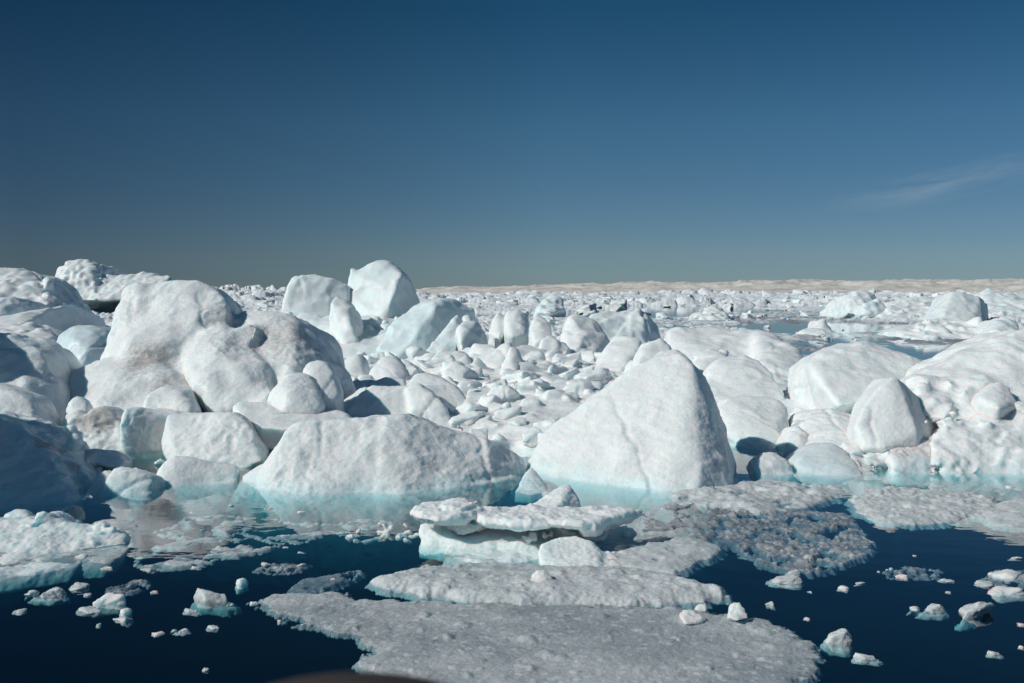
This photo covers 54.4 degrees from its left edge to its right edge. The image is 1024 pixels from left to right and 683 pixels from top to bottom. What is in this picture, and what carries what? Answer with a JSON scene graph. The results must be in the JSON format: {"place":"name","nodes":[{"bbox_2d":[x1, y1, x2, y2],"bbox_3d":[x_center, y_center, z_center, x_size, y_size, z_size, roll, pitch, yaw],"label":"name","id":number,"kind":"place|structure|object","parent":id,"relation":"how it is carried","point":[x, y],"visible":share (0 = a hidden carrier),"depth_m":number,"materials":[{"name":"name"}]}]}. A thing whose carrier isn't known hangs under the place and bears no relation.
{"place":"outdoors","nodes":[
{"label":"outdoors","id":0,"kind":"place"},
{"bbox_2d":[0,472,1023,682],"bbox_3d":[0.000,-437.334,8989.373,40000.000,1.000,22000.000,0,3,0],"label":"sea water","id":1,"kind":"structure","parent":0,"point":[54,644],"depth_m":20.27,"materials":[{"name":"blue"}]},
{"bbox_2d":[24,587,70,606],"bbox_3d":[-6.186,3.379,13.216,0.662,0.224,0.285,1,3,17],"label":"ice chunk","id":2,"kind":"object","parent":1,"relation":"on","point":[55,596],"visible":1,"depth_m":13.14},
{"bbox_2d":[0,411,96,611],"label":"iceberg","id":3,"kind":"object","parent":1,"relation":"on","point":[45,466],"visible":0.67,"depth_m":20.21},
{"bbox_2d":[0,511,142,593],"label":"undercut floe","id":4,"kind":"object","parent":1,"relation":"on","point":[42,549],"visible":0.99,"depth_m":15.37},
{"bbox_2d":[69,582,89,594],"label":"ice chunk","id":5,"kind":"object","parent":1,"relation":"on","point":[78,588],"visible":0.95,"depth_m":13.42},
{"bbox_2d":[76,606,101,617],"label":"ice chunk","id":6,"kind":"object","parent":1,"relation":"on","point":[91,611],"visible":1,"depth_m":12.49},
{"bbox_2d":[93,593,126,616],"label":"ice chunk","id":7,"kind":"object","parent":1,"relation":"on","point":[106,604],"visible":0.81,"depth_m":12.79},
{"bbox_2d":[105,579,152,596],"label":"slush floe","id":8,"kind":"object","parent":1,"relation":"on","point":[128,589],"visible":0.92,"depth_m":13.52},
{"bbox_2d":[190,588,242,617],"bbox_3d":[-3.852,3.408,13.014,0.724,0.348,0.365,1,3,17],"label":"ice chunk","id":9,"kind":"object","parent":1,"relation":"on","point":[207,602],"visible":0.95,"depth_m":12.90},
{"bbox_2d":[153,514,394,544],"bbox_3d":[-4.041,3.182,16.984,4.012,0.084,2.173,0,3,0],"label":"slush floe","id":10,"kind":"object","parent":1,"relation":"on","point":[225,529],"visible":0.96,"depth_m":16.94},
{"bbox_2d":[252,563,313,575],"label":"slush floe","id":11,"kind":"object","parent":1,"relation":"on","point":[287,569],"visible":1,"depth_m":14.42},
{"bbox_2d":[286,570,366,593],"bbox_3d":[-2.533,3.364,13.859,1.325,0.090,0.715,-2,3,-34],"label":"slush floe","id":12,"kind":"object","parent":1,"relation":"on","point":[321,584],"visible":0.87,"depth_m":13.79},
{"bbox_2d":[277,672,442,682],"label":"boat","id":13,"kind":"object","parent":1,"relation":"on","point":[359,677],"visible":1,"depth_m":0.91,"materials":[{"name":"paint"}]},
{"bbox_2d":[246,592,826,682],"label":"slush floe","id":14,"kind":"object","parent":1,"relation":"on","point":[454,642],"visible":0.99,"depth_m":11.31,"materials":[{"name":"ice"}]},
{"bbox_2d":[679,610,705,624],"bbox_3d":[2.185,3.385,12.125,0.313,0.194,0.553,0,3,0],"label":"snow lump","id":15,"kind":"object","parent":14,"relation":"on","point":[689,617],"visible":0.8,"depth_m":12.00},
{"bbox_2d":[727,603,746,621],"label":"ice chunk","id":16,"kind":"object","parent":14,"relation":"on","point":[736,611],"visible":0.94,"depth_m":12.05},
{"bbox_2d":[365,562,734,609],"bbox_3d":[0.463,3.299,13.626,4.989,0.243,2.071,0,3,0],"label":"ice floe","id":17,"kind":"object","parent":1,"relation":"on","point":[494,582],"visible":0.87,"depth_m":13.27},
{"bbox_2d":[532,570,551,582],"bbox_3d":[0.407,3.216,13.531,0.287,0.211,0.416,0,3,0],"label":"snow ball","id":18,"kind":"object","parent":17,"relation":"on","point":[539,576],"visible":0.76,"depth_m":13.44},
{"bbox_2d":[0,0,1023,289],"label":"sky","id":19,"kind":"structure","parent":0,"point":[216,143],"materials":[{"name":"blue"}]},
{"bbox_2d":[522,426,541,447],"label":"ice chunk","id":20,"kind":"object","parent":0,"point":[529,437],"visible":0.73,"depth_m":23.83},
{"bbox_2d":[91,293,1023,491],"bbox_3d":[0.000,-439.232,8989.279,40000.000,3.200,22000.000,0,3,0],"label":"sea water","id":21,"kind":"structure","parent":0,"point":[743,457],"depth_m":72.14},
{"bbox_2d":[4,509,35,517],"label":"ice chunk","id":22,"kind":"object","parent":21,"relation":"on","point":[19,513],"visible":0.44,"depth_m":16.98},
{"bbox_2d":[0,296,46,315],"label":"ice block","id":23,"kind":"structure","parent":21,"relation":"on","point":[12,305],"depth_m":84.81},
{"bbox_2d":[0,383,61,425],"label":"ice boulder","id":24,"kind":"object","parent":21,"relation":"on","point":[21,400],"visible":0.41,"depth_m":24.37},
{"bbox_2d":[0,322,63,341],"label":"ice rubble","id":25,"kind":"object","parent":21,"relation":"on","point":[39,330],"visible":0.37,"depth_m":64.24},
{"bbox_2d":[0,333,81,421],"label":"iceberg","id":26,"kind":"object","parent":21,"relation":"on","point":[43,366],"visible":0.38,"depth_m":26.89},
{"bbox_2d":[0,268,92,312],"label":"iceberg","id":27,"kind":"object","parent":21,"relation":"on","point":[50,291],"visible":0.48,"depth_m":93.97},
{"bbox_2d":[0,306,106,330],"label":"ice slab","id":28,"kind":"structure","parent":21,"relation":"on","point":[62,318],"depth_m":76.71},
{"bbox_2d":[39,470,111,595],"bbox_3d":[-8.195,3.579,19.201,0.701,1.732,3.724,0,3,0],"label":"ice chunk","id":29,"kind":"object","parent":21,"relation":"on","point":[93,512],"visible":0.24,"depth_m":19.43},
{"bbox_2d":[65,396,92,416],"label":"ice boulder","id":30,"kind":"object","parent":21,"relation":"on","point":[80,403],"visible":0.23,"depth_m":25.34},
{"bbox_2d":[57,325,110,366],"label":"ice boulder","id":31,"kind":"object","parent":21,"relation":"on","point":[85,344],"visible":0.27,"depth_m":41.94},
{"bbox_2d":[60,406,123,451],"bbox_3d":[-10.346,2.313,25.005,1.806,1.363,2.235,0,3,0],"label":"ice boulder","id":32,"kind":"object","parent":21,"relation":"on","point":[98,427],"visible":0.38,"depth_m":24.64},
{"bbox_2d":[85,448,131,470],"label":"ice arch","id":33,"kind":"structure","parent":21,"relation":"on","point":[108,460],"depth_m":21.93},
{"bbox_2d":[55,259,172,311],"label":"iceberg","id":34,"kind":"object","parent":21,"relation":"on","point":[99,287],"visible":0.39,"depth_m":184.32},
{"bbox_2d":[65,466,165,605],"bbox_3d":[-7.603,3.546,19.220,1.146,1.869,4.160,0,3,0],"label":"ice chunk","id":35,"kind":"object","parent":21,"relation":"on","point":[130,494],"visible":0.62,"depth_m":19.45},
{"bbox_2d":[92,519,143,533],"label":"slush floe","id":36,"kind":"object","parent":21,"relation":"on","point":[132,526],"visible":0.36,"depth_m":17.02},
{"bbox_2d":[121,456,239,583],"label":"ice block","id":37,"kind":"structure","parent":21,"relation":"on","point":[201,487],"depth_m":20.14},
{"bbox_2d":[120,406,268,472],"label":"ice block","id":38,"kind":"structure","parent":21,"relation":"on","point":[233,438],"depth_m":23.55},
{"bbox_2d":[133,535,286,572],"bbox_3d":[-4.807,3.255,15.548,1.683,0.081,2.325,3,4,43],"label":"slush floe","id":39,"kind":"object","parent":21,"relation":"on","point":[181,564],"visible":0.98,"depth_m":15.35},
{"bbox_2d":[68,280,355,412],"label":"iceberg","id":40,"kind":"object","parent":21,"relation":"on","point":[193,346],"visible":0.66,"depth_m":28.60,"materials":[{"name":"ice"}]},
{"bbox_2d":[233,401,351,452],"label":"ice slab","id":41,"kind":"structure","parent":21,"relation":"on","point":[271,424],"depth_m":24.90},
{"bbox_2d":[267,372,324,413],"bbox_3d":[-5.634,1.873,26.551,1.602,2.103,2.537,0,3,0],"label":"ice boulder","id":42,"kind":"object","parent":21,"relation":"on","point":[299,393],"visible":0.41,"depth_m":25.64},
{"bbox_2d":[281,274,349,315],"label":"iceberg","id":43,"kind":"object","parent":21,"relation":"on","point":[314,293],"visible":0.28,"depth_m":62.82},
{"bbox_2d":[303,360,344,411],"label":"ice boulder","id":44,"kind":"object","parent":21,"relation":"on","point":[324,374],"visible":0.44,"depth_m":26.66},
{"bbox_2d":[287,312,397,357],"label":"ice rubble","id":45,"kind":"object","parent":21,"relation":"on","point":[371,338],"visible":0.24,"depth_m":58.87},
{"bbox_2d":[329,297,363,344],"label":"ice shard","id":46,"kind":"object","parent":21,"relation":"on","point":[346,323],"visible":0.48,"depth_m":57.51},
{"bbox_2d":[344,354,369,375],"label":"ice boulder","id":47,"kind":"object","parent":21,"relation":"on","point":[357,365],"visible":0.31,"depth_m":38.16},
{"bbox_2d":[205,413,527,591],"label":"iceberg","id":48,"kind":"object","parent":21,"relation":"on","point":[396,468],"visible":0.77,"depth_m":20.25,"materials":[{"name":"ice"}]},
{"bbox_2d":[345,522,418,545],"bbox_3d":[-2.114,3.174,16.418,1.260,0.299,0.554,0,3,0],"label":"ice block","id":49,"kind":"object","parent":21,"relation":"on","point":[383,537],"depth_m":16.34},
{"bbox_2d":[348,260,419,317],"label":"iceberg","id":50,"kind":"object","parent":21,"relation":"on","point":[382,288],"visible":0.49,"depth_m":63.41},
{"bbox_2d":[369,377,406,386],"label":"ice boulder","id":51,"kind":"object","parent":21,"relation":"on","point":[389,381],"visible":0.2,"depth_m":33.47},
{"bbox_2d":[369,356,407,380],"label":"ice boulder","id":52,"kind":"object","parent":21,"relation":"on","point":[389,366],"visible":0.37,"depth_m":36.30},
{"bbox_2d":[344,383,452,419],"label":"ice block","id":53,"kind":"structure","parent":21,"relation":"on","point":[419,399],"depth_m":27.74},
{"bbox_2d":[355,361,490,396],"bbox_3d":[-3.107,1.674,36.091,5.046,1.795,10.980,0,3,0],"label":"ice rubble","id":54,"kind":"object","parent":21,"relation":"on","point":[461,376],"visible":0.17,"depth_m":36.01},
{"bbox_2d":[376,298,478,358],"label":"iceberg","id":55,"kind":"object","parent":21,"relation":"on","point":[423,324],"visible":0.45,"depth_m":55.04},
{"bbox_2d":[407,373,465,410],"bbox_3d":[-2.360,1.852,31.098,2.180,1.736,3.026,0,3,0],"label":"ice boulder","id":56,"kind":"object","parent":21,"relation":"on","point":[453,395],"visible":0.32,"depth_m":30.38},
{"bbox_2d":[426,315,462,352],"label":"ice shard","id":57,"kind":"object","parent":21,"relation":"on","point":[445,339],"visible":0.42,"depth_m":50.48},
{"bbox_2d":[431,350,468,360],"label":"ice boulder","id":58,"kind":"object","parent":21,"relation":"on","point":[457,355],"visible":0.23,"depth_m":45.65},
{"bbox_2d":[455,321,487,350],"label":"ice block","id":59,"kind":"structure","parent":21,"relation":"on","point":[469,333],"depth_m":49.96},
{"bbox_2d":[488,313,503,347],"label":"ice boulder","id":60,"kind":"object","parent":21,"relation":"on","point":[496,333],"visible":0.46,"depth_m":61.94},
{"bbox_2d":[483,342,512,368],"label":"ice boulder","id":61,"kind":"object","parent":21,"relation":"on","point":[495,358],"visible":0.3,"depth_m":44.90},
{"bbox_2d":[499,347,522,375],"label":"ice boulder","id":62,"kind":"object","parent":21,"relation":"on","point":[513,358],"visible":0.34,"depth_m":41.89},
{"bbox_2d":[406,343,616,385],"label":"ice rubble","id":63,"kind":"object","parent":21,"relation":"on","point":[543,368],"visible":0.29,"depth_m":46.17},
{"bbox_2d":[501,371,536,382],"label":"ice chunk","id":64,"kind":"object","parent":63,"relation":"on","point":[516,376],"visible":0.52,"depth_m":37.45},
{"bbox_2d":[573,368,613,383],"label":"ice chunk","id":65,"kind":"object","parent":63,"relation":"on","point":[603,375],"visible":0.5,"depth_m":37.62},
{"bbox_2d":[503,310,528,346],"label":"ice boulder","id":66,"kind":"object","parent":21,"relation":"on","point":[516,328],"visible":0.56,"depth_m":61.17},
{"bbox_2d":[410,497,642,564],"bbox_3d":[0.247,3.007,15.905,3.749,0.912,2.953,0,3,0],"label":"stacked floe","id":67,"kind":"object","parent":21,"relation":"on","point":[457,530],"visible":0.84,"depth_m":15.57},
{"bbox_2d":[457,377,603,457],"bbox_3d":[0.731,2.199,29.675,4.420,2.032,11.523,0,3,0],"label":"ice rubble","id":68,"kind":"object","parent":21,"relation":"on","point":[538,400],"visible":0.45,"depth_m":28.78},
{"bbox_2d":[449,411,485,427],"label":"ice chunk","id":69,"kind":"object","parent":68,"relation":"on","point":[469,418],"visible":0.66,"depth_m":26.54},
{"bbox_2d":[452,402,487,414],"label":"ice chunk","id":70,"kind":"object","parent":68,"relation":"on","point":[465,407],"visible":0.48,"depth_m":27.86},
{"bbox_2d":[492,406,521,419],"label":"ice chunk","id":71,"kind":"object","parent":68,"relation":"on","point":[506,414],"visible":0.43,"depth_m":27.18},
{"bbox_2d":[515,468,548,503],"bbox_3d":[0.406,2.947,20.518,0.709,0.474,1.838,0,3,0],"label":"ice chunk","id":72,"kind":"object","parent":21,"relation":"on","point":[532,488],"visible":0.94,"depth_m":20.12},
{"bbox_2d":[528,316,552,346],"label":"ice boulder","id":73,"kind":"object","parent":21,"relation":"on","point":[539,328],"visible":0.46,"depth_m":56.82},
{"bbox_2d":[533,294,565,316],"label":"iceberg","id":74,"kind":"object","parent":21,"relation":"on","point":[552,305],"visible":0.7,"depth_m":149.96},
{"bbox_2d":[539,336,570,353],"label":"ice block","id":75,"kind":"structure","parent":21,"relation":"on","point":[548,342],"depth_m":52.10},
{"bbox_2d":[533,485,580,507],"bbox_3d":[0.708,2.932,17.164,1.282,0.887,0.863,-2,4,-38],"label":"ice wedge","id":76,"kind":"object","parent":21,"relation":"on","point":[563,495],"visible":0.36,"depth_m":16.91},
{"bbox_2d":[92,284,1023,431],"bbox_3d":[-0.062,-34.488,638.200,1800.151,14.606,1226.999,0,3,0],"label":"pack ice","id":77,"kind":"structure","parent":21,"relation":"on","point":[250,297],"depth_m":289.96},
{"bbox_2d":[538,536,630,567],"bbox_3d":[1.097,3.260,14.942,1.420,0.517,1.966,0,3,0],"label":"snow lump","id":78,"kind":"object","parent":21,"relation":"on","point":[571,550],"visible":0.6,"depth_m":14.79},
{"bbox_2d":[560,314,609,353],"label":"ice boulder","id":79,"kind":"object","parent":21,"relation":"on","point":[580,333],"visible":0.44,"depth_m":54.88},
{"bbox_2d":[596,334,641,370],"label":"ice boulder","id":80,"kind":"object","parent":21,"relation":"on","point":[618,353],"visible":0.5,"depth_m":45.85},
{"bbox_2d":[589,308,660,343],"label":"iceberg","id":81,"kind":"object","parent":21,"relation":"on","point":[640,324],"visible":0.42,"depth_m":64.18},
{"bbox_2d":[526,354,760,583],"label":"iceberg","id":82,"kind":"object","parent":21,"relation":"on","point":[648,435],"visible":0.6,"depth_m":21.50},
{"bbox_2d":[632,339,671,367],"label":"ice boulder","id":83,"kind":"object","parent":21,"relation":"on","point":[647,351],"visible":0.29,"depth_m":41.73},
{"bbox_2d":[603,536,728,577],"bbox_3d":[2.165,3.253,15.355,1.930,0.163,2.419,2,4,37],"label":"slush floe","id":84,"kind":"object","parent":21,"relation":"on","point":[685,557],"visible":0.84,"depth_m":15.10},
{"bbox_2d":[634,501,732,551],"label":"brash ice","id":85,"kind":"structure","parent":21,"relation":"on","point":[678,521],"depth_m":17.21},
{"bbox_2d":[692,349,728,373],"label":"ice boulder","id":86,"kind":"object","parent":21,"relation":"on","point":[702,361],"visible":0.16,"depth_m":36.46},
{"bbox_2d":[698,306,729,320],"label":"iceberg","id":87,"kind":"object","parent":21,"relation":"on","point":[711,313],"visible":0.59,"depth_m":141.82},
{"bbox_2d":[664,327,802,381],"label":"iceberg","id":88,"kind":"object","parent":21,"relation":"on","point":[776,356],"visible":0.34,"depth_m":46.07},
{"bbox_2d":[703,355,783,402],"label":"iceberg","id":89,"kind":"object","parent":21,"relation":"on","point":[734,376],"visible":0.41,"depth_m":32.35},
{"bbox_2d":[717,396,788,480],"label":"ice block","id":90,"kind":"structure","parent":21,"relation":"on","point":[757,422],"depth_m":26.53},
{"bbox_2d":[665,480,852,518],"bbox_3d":[5.012,2.991,19.730,4.023,0.255,2.674,-2,4,-37],"label":"slush floe","id":91,"kind":"object","parent":21,"relation":"on","point":[764,497],"visible":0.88,"depth_m":19.30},
{"bbox_2d":[745,452,812,543],"bbox_3d":[5.782,3.444,21.589,1.061,1.776,3.881,0,3,0],"label":"ice chunk","id":92,"kind":"object","parent":21,"relation":"on","point":[764,466],"visible":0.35,"depth_m":22.06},
{"bbox_2d":[765,574,803,589],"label":"ice chunk","id":93,"kind":"object","parent":21,"relation":"on","point":[791,581],"visible":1,"depth_m":13.70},
{"bbox_2d":[704,509,878,579],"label":"brash ice","id":94,"kind":"structure","parent":21,"relation":"on","point":[768,542],"depth_m":16.06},
{"bbox_2d":[776,426,808,456],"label":"ice block","id":95,"kind":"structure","parent":21,"relation":"on","point":[790,439],"depth_m":24.79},
{"bbox_2d":[796,319,843,335],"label":"iceberg","id":96,"kind":"object","parent":21,"relation":"on","point":[817,327],"visible":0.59,"depth_m":93.61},
{"bbox_2d":[819,628,852,657],"bbox_3d":[3.727,3.454,11.406,0.358,0.316,0.273,0,3,-6],"label":"ice chunk","id":97,"kind":"object","parent":21,"relation":"on","point":[838,642],"visible":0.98,"depth_m":11.34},
{"bbox_2d":[785,442,895,570],"bbox_3d":[7.013,3.387,21.866,1.597,1.960,5.133,0,3,0],"label":"ice boulder","id":98,"kind":"object","parent":21,"relation":"on","point":[834,462],"visible":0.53,"depth_m":21.81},
{"bbox_2d":[819,291,885,318],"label":"iceberg","id":99,"kind":"object","parent":21,"relation":"on","point":[857,304],"visible":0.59,"depth_m":152.05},
{"bbox_2d":[785,341,921,413],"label":"iceberg","id":100,"kind":"object","parent":21,"relation":"on","point":[840,376],"visible":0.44,"depth_m":29.62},
{"bbox_2d":[788,408,919,568],"bbox_3d":[8.122,3.083,23.834,2.556,2.377,9.023,0,3,10],"label":"ice rubble","id":101,"kind":"object","parent":21,"relation":"on","point":[828,425],"visible":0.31,"depth_m":24.25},
{"bbox_2d":[851,653,883,666],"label":"ice chunk","id":102,"kind":"object","parent":21,"relation":"on","point":[863,659],"visible":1,"depth_m":10.87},
{"bbox_2d":[840,436,937,472],"bbox_3d":[8.789,2.554,22.960,2.444,0.857,2.031,0,3,0],"label":"ice rubble","id":103,"kind":"object","parent":21,"relation":"on","point":[857,454],"visible":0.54,"depth_m":22.65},
{"bbox_2d":[846,377,934,453],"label":"iceberg","id":104,"kind":"object","parent":21,"relation":"on","point":[887,414],"visible":0.69,"depth_m":23.47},
{"bbox_2d":[876,296,934,318],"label":"iceberg","id":105,"kind":"object","parent":21,"relation":"on","point":[919,306],"visible":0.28,"depth_m":149.30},
{"bbox_2d":[882,565,944,581],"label":"slush floe","id":106,"kind":"object","parent":21,"relation":"on","point":[919,574],"visible":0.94,"depth_m":14.22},
{"bbox_2d":[844,486,1003,530],"bbox_3d":[7.712,3.053,18.727,2.776,0.229,3.798,2,3,30],"label":"slush floe","id":107,"kind":"object","parent":21,"relation":"on","point":[905,508],"visible":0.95,"depth_m":18.24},
{"bbox_2d":[906,603,949,620],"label":"ice chunk","id":108,"kind":"object","parent":21,"relation":"on","point":[933,611],"visible":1,"depth_m":12.50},
{"bbox_2d":[874,317,982,340],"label":"iceberg","id":109,"kind":"object","parent":21,"relation":"on","point":[936,329],"visible":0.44,"depth_m":87.11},
{"bbox_2d":[885,439,978,567],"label":"ice block","id":110,"kind":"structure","parent":21,"relation":"on","point":[950,547],"depth_m":20.38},
{"bbox_2d":[923,292,988,320],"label":"iceberg","id":111,"kind":"object","parent":21,"relation":"on","point":[957,306],"visible":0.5,"depth_m":128.61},
{"bbox_2d":[900,329,1023,426],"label":"iceberg","id":112,"kind":"object","parent":21,"relation":"on","point":[956,377],"visible":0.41,"depth_m":25.82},
{"bbox_2d":[954,602,994,631],"bbox_3d":[5.714,3.408,12.418,0.598,0.343,0.295,-1,3,-17],"label":"ice chunk","id":113,"kind":"object","parent":21,"relation":"on","point":[972,614],"visible":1,"depth_m":12.31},
{"bbox_2d":[929,401,1023,562],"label":"ice rubble","id":114,"kind":"object","parent":21,"relation":"on","point":[978,443],"visible":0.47,"depth_m":22.39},
{"bbox_2d":[970,382,1015,419],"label":"ice boulder","id":115,"kind":"object","parent":21,"relation":"on","point":[996,401],"visible":0.27,"depth_m":23.90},
{"bbox_2d":[970,288,1023,316],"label":"iceberg","id":116,"kind":"object","parent":21,"relation":"on","point":[999,303],"visible":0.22,"depth_m":151.54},
{"bbox_2d":[975,317,1018,333],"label":"ice boulder","id":117,"kind":"object","parent":21,"relation":"on","point":[996,325],"visible":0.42,"depth_m":82.61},
{"bbox_2d":[977,498,1023,532],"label":"slush floe","id":118,"kind":"object","parent":21,"relation":"on","point":[1005,516],"visible":0.91,"depth_m":17.50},
{"bbox_2d":[981,570,1023,589],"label":"slush floe","id":119,"kind":"object","parent":21,"relation":"on","point":[1019,580],"visible":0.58,"depth_m":13.88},
{"bbox_2d":[988,569,1021,583],"bbox_3d":[6.981,3.314,14.114,0.374,0.142,0.434,3,4,41],"label":"ice fragment","id":120,"kind":"object","parent":21,"relation":"on","point":[1008,574],"visible":0.89,"depth_m":14.01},
{"bbox_2d":[987,586,1023,603],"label":"ice chunk","id":121,"kind":"object","parent":21,"relation":"on","point":[1001,594],"visible":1,"depth_m":13.19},
{"bbox_2d":[415,278,1023,292],"bbox_3d":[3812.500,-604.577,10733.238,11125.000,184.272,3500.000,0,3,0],"label":"hills","id":122,"kind":"structure","parent":0,"point":[924,285],"depth_m":10430.24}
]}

